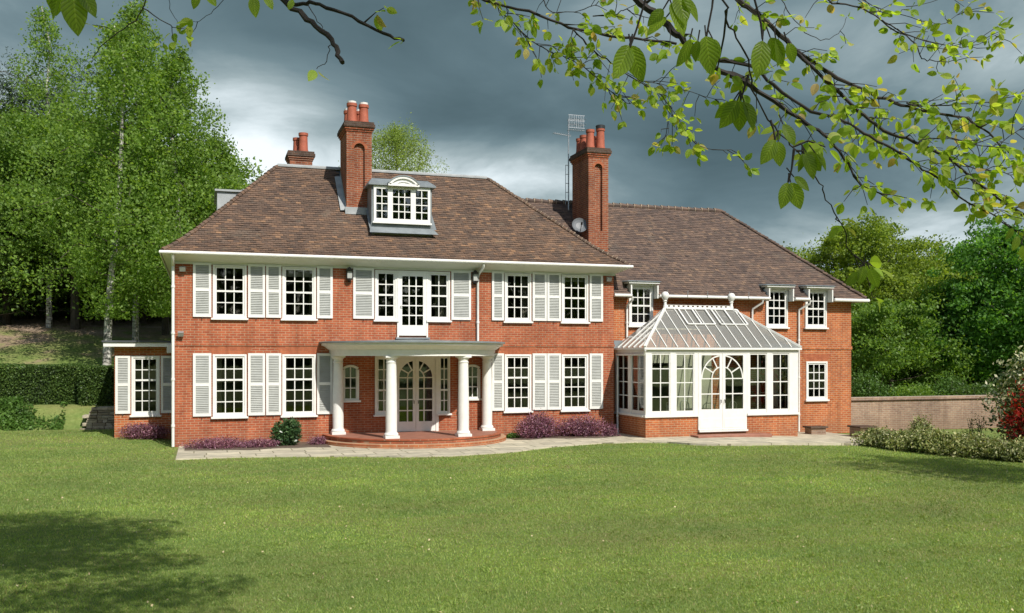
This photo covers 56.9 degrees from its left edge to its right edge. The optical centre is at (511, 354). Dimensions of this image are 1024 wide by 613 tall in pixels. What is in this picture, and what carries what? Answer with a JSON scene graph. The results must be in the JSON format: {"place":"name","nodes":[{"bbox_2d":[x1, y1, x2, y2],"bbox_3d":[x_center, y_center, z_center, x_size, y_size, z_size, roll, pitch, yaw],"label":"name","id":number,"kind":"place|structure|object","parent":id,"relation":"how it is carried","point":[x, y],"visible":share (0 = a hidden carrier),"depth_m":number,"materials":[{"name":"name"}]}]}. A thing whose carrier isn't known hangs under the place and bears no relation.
{"place":"outdoors","nodes":[
{"label":"outdoors","id":0,"kind":"place"},
{"bbox_2d":[0,309,1023,612],"bbox_3d":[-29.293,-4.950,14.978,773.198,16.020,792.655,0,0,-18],"label":"lawn","id":1,"kind":"structure","parent":0,"point":[32,339],"depth_m":15.58,"materials":[{"name":"green plant"}]},
{"bbox_2d":[0,97,52,143],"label":"woodland tree","id":2,"kind":"object","parent":1,"relation":"on","point":[6,105],"visible":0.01,"depth_m":56.77,"materials":[{"name":"green plant"}]},
{"bbox_2d":[0,395,67,430],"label":"ground cover","id":3,"kind":"object","parent":1,"relation":"on","point":[10,406],"visible":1,"depth_m":33.44,"materials":[{"name":"green plant"}]},
{"bbox_2d":[0,363,85,404],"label":"clipped hedge","id":4,"kind":"object","parent":1,"relation":"on","point":[41,384],"visible":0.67,"depth_m":34.99,"materials":[{"name":"green plant"}]},
{"bbox_2d":[0,178,92,317],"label":"woodland tree","id":5,"kind":"object","parent":1,"relation":"on","point":[26,309],"visible":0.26,"depth_m":49.77,"materials":[{"name":"green plant"}]},
{"bbox_2d":[0,219,95,318],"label":"woodland tree","id":6,"kind":"object","parent":1,"relation":"on","point":[59,300],"visible":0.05,"depth_m":52.01,"materials":[{"name":"green plant"}]},
{"bbox_2d":[0,5,111,327],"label":"birch tree","id":7,"kind":"object","parent":1,"relation":"on","point":[42,23],"visible":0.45,"depth_m":49.64,"materials":[{"name":"green plant"}]},
{"bbox_2d":[0,46,115,311],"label":"tree","id":8,"kind":"object","parent":1,"relation":"on","point":[9,95],"visible":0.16,"depth_m":56.84,"materials":[{"name":"green plant"}]},
{"bbox_2d":[0,128,117,324],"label":"broadleaf tree","id":9,"kind":"object","parent":1,"relation":"on","point":[6,319],"visible":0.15,"depth_m":48.98,"materials":[{"name":"green plant"}]},
{"bbox_2d":[29,266,117,317],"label":"woodland tree","id":10,"kind":"object","parent":1,"relation":"on","point":[66,303],"visible":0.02,"depth_m":52.92,"materials":[{"name":"green plant"}]},
{"bbox_2d":[77,364,113,406],"bbox_3d":[-14.677,1.246,35.733,3.244,1.888,1.682,0,0,-18],"label":"clipped hedge","id":11,"kind":"object","parent":1,"relation":"on","point":[95,384],"visible":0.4,"depth_m":34.84,"materials":[{"name":"green plant"}]},
{"bbox_2d":[80,406,113,429],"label":"stone retaining wall","id":12,"kind":"structure","parent":1,"relation":"on","point":[101,417],"depth_m":33.63,"materials":[{"name":"stone"}]},
{"bbox_2d":[0,104,195,329],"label":"broadleaf tree","id":13,"kind":"object","parent":1,"relation":"on","point":[75,322],"visible":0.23,"depth_m":47.43,"materials":[{"name":"green plant"}]},
{"bbox_2d":[0,149,195,320],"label":"broadleaf tree","id":14,"kind":"object","parent":1,"relation":"on","point":[80,224],"depth_m":51.11,"materials":[{"name":"green plant"}]},
{"bbox_2d":[0,16,212,364],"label":"birch tree","id":15,"kind":"object","parent":1,"relation":"on","point":[116,51],"visible":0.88,"depth_m":41.13,"materials":[{"name":"green plant"}]},
{"bbox_2d":[60,244,168,321],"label":"woodland tree","id":16,"kind":"object","parent":1,"relation":"on","point":[143,318],"depth_m":53.04,"materials":[{"name":"green plant"}]},
{"bbox_2d":[10,0,219,340],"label":"birch tree","id":17,"kind":"object","parent":1,"relation":"on","point":[130,14],"visible":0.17,"depth_m":46.47,"materials":[{"name":"green plant"}]},
{"bbox_2d":[115,422,170,439],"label":"heather","id":18,"kind":"object","parent":1,"relation":"on","point":[140,431],"visible":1,"depth_m":30.19,"materials":[{"name":"purple plant"}]},
{"bbox_2d":[54,40,259,317],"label":"birch tree","id":19,"kind":"object","parent":1,"relation":"on","point":[173,66],"visible":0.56,"depth_m":43.08,"materials":[{"name":"green plant"}]},
{"bbox_2d":[67,163,248,334],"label":"broadleaf tree","id":20,"kind":"object","parent":1,"relation":"on","point":[165,325],"visible":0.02,"depth_m":48.21,"materials":[{"name":"green plant"}]},
{"bbox_2d":[106,128,265,309],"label":"birch tree","id":21,"kind":"object","parent":1,"relation":"on","point":[228,159],"visible":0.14,"depth_m":45.62,"materials":[{"name":"green plant"}]},
{"bbox_2d":[180,148,262,189],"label":"woodland tree","id":22,"kind":"object","parent":1,"relation":"on","point":[252,180],"visible":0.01,"depth_m":61.11,"materials":[{"name":"green plant"}]},
{"bbox_2d":[338,112,451,173],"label":"weeping tree","id":23,"kind":"object","parent":1,"relation":"on","point":[398,145],"visible":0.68,"depth_m":69.18,"materials":[{"name":"green plant"}]},
{"bbox_2d":[102,100,869,448],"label":"country house","id":24,"kind":"structure","parent":1,"relation":"on","point":[410,336],"depth_m":31.90,"materials":[{"name":"red brick"}]},
{"bbox_2d":[130,356,160,416],"bbox_3d":[-11.878,1.018,30.649,0.960,1.975,0.200,0,0,-18],"label":"window","id":25,"kind":"structure","parent":24,"relation":"in","point":[134,413],"depth_m":30.62,"materials":[{"name":"white paint"}]},
{"bbox_2d":[178,331,183,336],"bbox_3d":[-9.995,-0.635,28.520,0.170,0.160,0.213,0,0,-18],"label":"floodlight","id":26,"kind":"object","parent":24,"relation":"attached to","point":[180,333],"visible":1,"depth_m":28.46,"materials":[{"name":"black metal"}]},
{"bbox_2d":[179,266,184,271],"bbox_3d":[-9.947,-2.595,28.535,0.170,0.160,0.213,0,0,-18],"label":"floodlight","id":27,"kind":"object","parent":24,"relation":"attached to","point":[181,268],"visible":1,"depth_m":28.46,"materials":[{"name":"black metal"}]},
{"bbox_2d":[211,354,247,418],"bbox_3d":[-8.698,0.945,29.124,1.100,2.030,0.330,0,0,-18],"label":"window","id":28,"kind":"structure","parent":24,"relation":"in","point":[217,358],"depth_m":29.09,"materials":[{"name":"white paint"}]},
{"bbox_2d":[211,264,247,319],"bbox_3d":[-8.698,-1.950,29.124,1.100,1.760,0.330,0,0,-18],"label":"window","id":29,"kind":"structure","parent":24,"relation":"in","point":[216,316],"depth_m":29.06,"materials":[{"name":"white paint"}]},
{"bbox_2d":[281,354,317,417],"bbox_3d":[-6.711,0.945,29.772,1.140,2.030,0.330,0,0,-18],"label":"window","id":30,"kind":"structure","parent":24,"relation":"in","point":[312,413],"depth_m":29.74,"materials":[{"name":"white paint"}]},
{"bbox_2d":[281,266,317,320],"bbox_3d":[-6.711,-1.950,29.772,1.140,1.760,0.330,0,0,-18],"label":"window","id":31,"kind":"structure","parent":24,"relation":"in","point":[310,272],"depth_m":29.74,"materials":[{"name":"white paint"}]},
{"bbox_2d":[346,267,352,281],"bbox_3d":[-5.171,-2.565,30.082,0.240,0.470,0.245,0,0,4],"label":"wall lantern","id":32,"kind":"object","parent":24,"relation":"attached to","point":[349,274],"depth_m":30.02,"materials":[{"name":"black metal"}]},
{"bbox_2d":[343,365,360,401],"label":"window","id":33,"kind":"structure","parent":24,"relation":"in","point":[350,399],"depth_m":30.21,"materials":[{"name":"white paint"}]},
{"bbox_2d":[373,356,385,416],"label":"window","id":34,"kind":"structure","parent":24,"relation":"in","point":[380,362],"depth_m":30.62,"materials":[{"name":"white paint"}]},
{"bbox_2d":[373,270,398,321],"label":"window","id":35,"kind":"structure","parent":24,"relation":"in","point":[385,318],"depth_m":30.55,"materials":[{"name":"white paint"}]},
{"bbox_2d":[396,359,415,431],"bbox_3d":[-3.455,1.310,30.754,0.661,2.360,0.121,0,0,-18],"label":"door","id":36,"kind":"structure","parent":24,"relation":"in","point":[408,425],"depth_m":30.78,"materials":[{"name":"white paint"}]},
{"bbox_2d":[395,270,429,338],"bbox_3d":[-3.243,-1.625,30.814,1.120,2.230,0.240,0,0,-18],"label":"door","id":37,"kind":"structure","parent":24,"relation":"in","point":[402,330],"depth_m":30.78,"materials":[{"name":"white paint"}]},
{"bbox_2d":[416,359,435,430],"bbox_3d":[-2.819,1.310,30.962,0.661,2.360,0.121,0,0,-18],"label":"door","id":38,"kind":"structure","parent":24,"relation":"in","point":[423,425],"depth_m":30.97,"materials":[{"name":"white paint"}]},
{"bbox_2d":[427,271,451,321],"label":"window","id":39,"kind":"structure","parent":24,"relation":"in","point":[442,279],"depth_m":31.18,"materials":[{"name":"white paint"}]},
{"bbox_2d":[437,356,451,414],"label":"window","id":40,"kind":"structure","parent":24,"relation":"in","point":[444,412],"depth_m":31.16,"materials":[{"name":"white paint"}]},
{"bbox_2d":[468,365,481,399],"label":"window","id":41,"kind":"structure","parent":24,"relation":"in","point":[478,370],"depth_m":31.49,"materials":[{"name":"white paint"}]},
{"bbox_2d":[472,270,478,283],"bbox_3d":[-1.216,-2.585,31.372,0.240,0.470,0.245,0,0,4],"label":"wall lantern","id":42,"kind":"object","parent":24,"relation":"attached to","point":[475,276],"depth_m":31.31,"materials":[{"name":"black metal"}]},
{"bbox_2d":[503,354,532,412],"bbox_3d":[0.177,0.945,32.018,1.050,2.030,0.330,0,0,-18],"label":"window","id":43,"kind":"structure","parent":24,"relation":"in","point":[527,357],"depth_m":31.97,"materials":[{"name":"white paint"}]},
{"bbox_2d":[503,273,532,322],"bbox_3d":[0.177,-1.950,32.018,1.050,1.760,0.330,0,0,-18],"label":"window","id":44,"kind":"structure","parent":24,"relation":"in","point":[525,286],"depth_m":31.99,"materials":[{"name":"white paint"}]},
{"bbox_2d":[553,114,585,209],"bbox_3d":[2.201,-7.334,36.502,1.281,3.848,0.500,0,0,-18],"label":"tv aerial","id":45,"kind":"object","parent":24,"relation":"attached to","point":[570,129],"visible":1,"depth_m":36.47,"materials":[{"name":"metal"}]},
{"bbox_2d":[560,354,589,411],"bbox_3d":[2.145,0.945,32.660,1.090,2.030,0.330,0,0,-18],"label":"window","id":46,"kind":"structure","parent":24,"relation":"in","point":[583,407],"depth_m":32.63,"materials":[{"name":"white paint"}]},
{"bbox_2d":[560,274,589,323],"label":"window","id":47,"kind":"structure","parent":24,"relation":"in","point":[571,278],"depth_m":32.58,"materials":[{"name":"white paint"}]},
{"bbox_2d":[572,218,586,231],"bbox_3d":[2.537,-4.784,34.756,0.511,0.549,0.488,0,0,44],"label":"satellite dish","id":48,"kind":"object","parent":24,"relation":"attached to","point":[578,224],"visible":1,"depth_m":34.83,"materials":[{"name":"grey metal"}]},
{"bbox_2d":[628,286,653,326],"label":"window","id":49,"kind":"structure","parent":24,"relation":"in","point":[648,297],"depth_m":33.77,"materials":[{"name":"white paint"}]},
{"bbox_2d":[765,289,789,328],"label":"window","id":50,"kind":"structure","parent":24,"relation":"in","point":[772,326],"depth_m":35.47,"materials":[{"name":"white paint"}]},
{"bbox_2d":[804,290,828,328],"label":"window","id":51,"kind":"structure","parent":24,"relation":"in","point":[807,326],"depth_m":36.03,"materials":[{"name":"white paint"}]},
{"bbox_2d":[805,361,829,401],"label":"window","id":52,"kind":"structure","parent":24,"relation":"in","point":[815,398],"depth_m":36.06,"materials":[{"name":"white paint"}]},
{"bbox_2d":[0,449,1023,612],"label":"weeds","id":53,"kind":"object","parent":1,"relation":"on","point":[544,558],"visible":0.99,"depth_m":13.07,"materials":[{"name":"green plant"}]},
{"bbox_2d":[2,461,1023,611],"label":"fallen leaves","id":54,"kind":"object","parent":1,"relation":"on","point":[457,542],"visible":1,"depth_m":13.62,"materials":[{"name":"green plant"}]},
{"bbox_2d":[46,0,1023,311],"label":"beech tree","id":55,"kind":"object","parent":1,"relation":"on","point":[740,110],"visible":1,"depth_m":4.72,"materials":[{"name":"green plant"}]},
{"bbox_2d":[802,425,827,434],"bbox_3d":[11.149,2.894,34.739,0.740,0.560,0.520,0,0,-18],"label":"bench","id":56,"kind":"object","parent":1,"relation":"on","point":[817,429],"depth_m":34.56,"materials":[{"name":"brown wood"}]},
{"bbox_2d":[847,425,877,436],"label":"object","id":57,"kind":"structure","parent":1,"relation":"on","point":[854,428],"depth_m":33.83,"materials":[{"name":"brown wood"}]},
{"bbox_2d":[782,211,966,378],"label":"oak tree","id":58,"kind":"object","parent":1,"relation":"on","point":[868,241],"visible":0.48,"depth_m":60.17,"materials":[{"name":"green plant"}]},
{"bbox_2d":[851,365,897,396],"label":"bush","id":59,"kind":"object","parent":1,"relation":"on","point":[865,388],"visible":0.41,"depth_m":43.56,"materials":[{"name":"green plant"}]},
{"bbox_2d":[850,425,900,447],"bbox_3d":[11.919,2.670,30.640,1.597,0.819,1.952,0,0,40],"label":"variegated shrub","id":60,"kind":"object","parent":1,"relation":"on","point":[871,435],"visible":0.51,"depth_m":30.42,"materials":[{"name":"green plant"}]},
{"bbox_2d":[877,428,926,451],"bbox_3d":[12.385,2.684,29.564,1.929,0.832,1.818,0,0,16],"label":"variegated shrub","id":61,"kind":"object","parent":1,"relation":"on","point":[896,436],"visible":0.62,"depth_m":29.35,"materials":[{"name":"green plant"}]},
{"bbox_2d":[851,293,985,394],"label":"woodland tree","id":62,"kind":"object","parent":1,"relation":"on","point":[887,342],"visible":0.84,"depth_m":54.55,"materials":[{"name":"green plant"}]},
{"bbox_2d":[888,382,955,395],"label":"bush","id":63,"kind":"object","parent":1,"relation":"on","point":[915,390],"visible":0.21,"depth_m":44.75,"materials":[{"name":"green plant"}]},
{"bbox_2d":[908,410,935,432],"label":"pale shrub","id":64,"kind":"object","parent":1,"relation":"on","point":[919,424],"visible":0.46,"depth_m":31.52,"materials":[{"name":"green plant"}]},
{"bbox_2d":[868,251,978,302],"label":"oak tree","id":65,"kind":"object","parent":1,"relation":"on","point":[945,271],"visible":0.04,"depth_m":67.71,"materials":[{"name":"green plant"}]},
{"bbox_2d":[851,297,999,387],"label":"woodland tree","id":66,"kind":"object","parent":1,"relation":"on","point":[913,373],"visible":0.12,"depth_m":57.36,"materials":[{"name":"green plant"}]},
{"bbox_2d":[895,427,959,454],"bbox_3d":[12.677,2.649,28.874,1.929,0.938,1.814,0,0,26],"label":"variegated shrub","id":67,"kind":"object","parent":1,"relation":"on","point":[934,437],"visible":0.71,"depth_m":28.58,"materials":[{"name":"green plant"}]},
{"bbox_2d":[851,395,1008,430],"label":"garden wall","id":68,"kind":"structure","parent":1,"relation":"on","point":[944,412],"depth_m":37.89,"materials":[{"name":"brick"}]},
{"bbox_2d":[929,370,974,395],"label":"bush","id":69,"kind":"object","parent":1,"relation":"on","point":[942,387],"visible":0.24,"depth_m":45.64,"materials":[{"name":"green plant"}]},
{"bbox_2d":[920,429,989,456],"bbox_3d":[13.400,2.657,28.146,2.350,0.952,1.766,0,0,26],"label":"variegated shrub","id":70,"kind":"object","parent":1,"relation":"on","point":[963,436],"visible":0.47,"depth_m":27.99,"materials":[{"name":"green plant"}]},
{"bbox_2d":[903,266,1023,392],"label":"chestnut tree","id":71,"kind":"object","parent":1,"relation":"on","point":[958,287],"visible":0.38,"depth_m":55.88,"materials":[{"name":"green plant"}]},
{"bbox_2d":[935,253,996,370],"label":"oak tree","id":72,"kind":"object","parent":1,"relation":"on","point":[956,272],"visible":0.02,"depth_m":71.36,"materials":[{"name":"green plant"}]},
{"bbox_2d":[926,214,1023,389],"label":"chestnut tree","id":73,"kind":"object","parent":1,"relation":"on","point":[994,245],"visible":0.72,"depth_m":54.77,"materials":[{"name":"green plant"}]},
{"bbox_2d":[967,412,986,435],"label":"thin shrub","id":74,"kind":"object","parent":1,"relation":"on","point":[978,427],"visible":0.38,"depth_m":29.56,"materials":[{"name":"green plant"}]},
{"bbox_2d":[950,379,1005,394],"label":"bush","id":75,"kind":"object","parent":1,"relation":"on","point":[972,390],"visible":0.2,"depth_m":43.78,"materials":[{"name":"green plant"}]},
{"bbox_2d":[945,435,1013,459],"bbox_3d":[13.717,2.730,27.613,2.060,0.802,1.955,0,0,18],"label":"variegated shrub","id":76,"kind":"object","parent":1,"relation":"on","point":[988,443],"visible":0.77,"depth_m":27.25,"materials":[{"name":"green plant"}]},
{"bbox_2d":[977,342,1023,439],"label":"flowering shrub","id":77,"kind":"object","parent":1,"relation":"on","point":[1014,389],"visible":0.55,"depth_m":29.05,"materials":[{"name":"green plant"}]},
{"bbox_2d":[984,435,1023,462],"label":"variegated shrub","id":78,"kind":"object","parent":1,"relation":"on","point":[1015,452],"visible":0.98,"depth_m":26.45,"materials":[{"name":"green plant"}]},
{"bbox_2d":[986,368,1023,459],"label":"red shrub","id":79,"kind":"object","parent":1,"relation":"on","point":[1018,418],"visible":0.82,"depth_m":27.69,"materials":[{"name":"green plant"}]},
{"bbox_2d":[0,0,1023,271],"label":"sky","id":80,"kind":"structure","parent":0,"point":[484,110],"materials":[{"name":"grey"}]},
{"bbox_2d":[176,432,870,459],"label":"patio","id":81,"kind":"structure","parent":0,"point":[509,445],"depth_m":28.44,"materials":[{"name":"stone"}]},
{"bbox_2d":[185,434,618,449],"bbox_3d":[-2.938,2.744,29.877,14.000,0.008,1.970,0,0,-18],"label":"flower bed","id":82,"kind":"object","parent":81,"relation":"on","point":[301,444],"visible":0.59,"depth_m":28.65,"materials":[{"name":"soil"}]},
{"bbox_2d":[177,435,253,448],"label":"heather","id":83,"kind":"object","parent":82,"relation":"on","point":[221,443],"visible":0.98,"depth_m":27.85,"materials":[{"name":"purple plant"}]},
{"bbox_2d":[234,437,280,447],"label":"heather","id":84,"kind":"object","parent":82,"relation":"on","point":[264,442],"visible":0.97,"depth_m":28.15,"materials":[{"name":"purple plant"}]},
{"bbox_2d":[269,416,302,445],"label":"evergreen shrub","id":85,"kind":"object","parent":82,"relation":"on","point":[286,431],"visible":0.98,"depth_m":28.60,"materials":[{"name":"green plant"}]},
{"bbox_2d":[307,434,329,444],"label":"heather","id":86,"kind":"object","parent":82,"relation":"on","point":[317,439],"visible":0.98,"depth_m":29.00,"materials":[{"name":"purple plant"}]},
{"bbox_2d":[506,433,519,438],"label":"green shrub","id":87,"kind":"object","parent":82,"relation":"on","point":[511,435],"visible":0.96,"depth_m":31.18,"materials":[{"name":"green plant"}]},
{"bbox_2d":[512,408,562,438],"bbox_3d":[0.887,2.325,31.520,1.959,1.153,1.330,0,0,-18],"label":"heather","id":88,"kind":"object","parent":82,"relation":"on","point":[536,425],"visible":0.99,"depth_m":31.30,"materials":[{"name":"purple plant"}]},
{"bbox_2d":[555,412,615,436],"bbox_3d":[2.360,2.419,32.046,2.419,0.969,1.222,0,0,-18],"label":"heather","id":89,"kind":"object","parent":82,"relation":"on","point":[577,427],"visible":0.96,"depth_m":31.89,"materials":[{"name":"purple plant"}]},
{"bbox_2d":[602,423,620,436],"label":"heather","id":90,"kind":"object","parent":82,"relation":"on","point":[612,432],"visible":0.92,"depth_m":32.05,"materials":[{"name":"purple plant"}]},
{"bbox_2d":[756,402,777,408],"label":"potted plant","id":91,"kind":"object","parent":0,"point":[762,406],"visible":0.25,"depth_m":33.40,"materials":[{"name":"green plant"}]}
]}

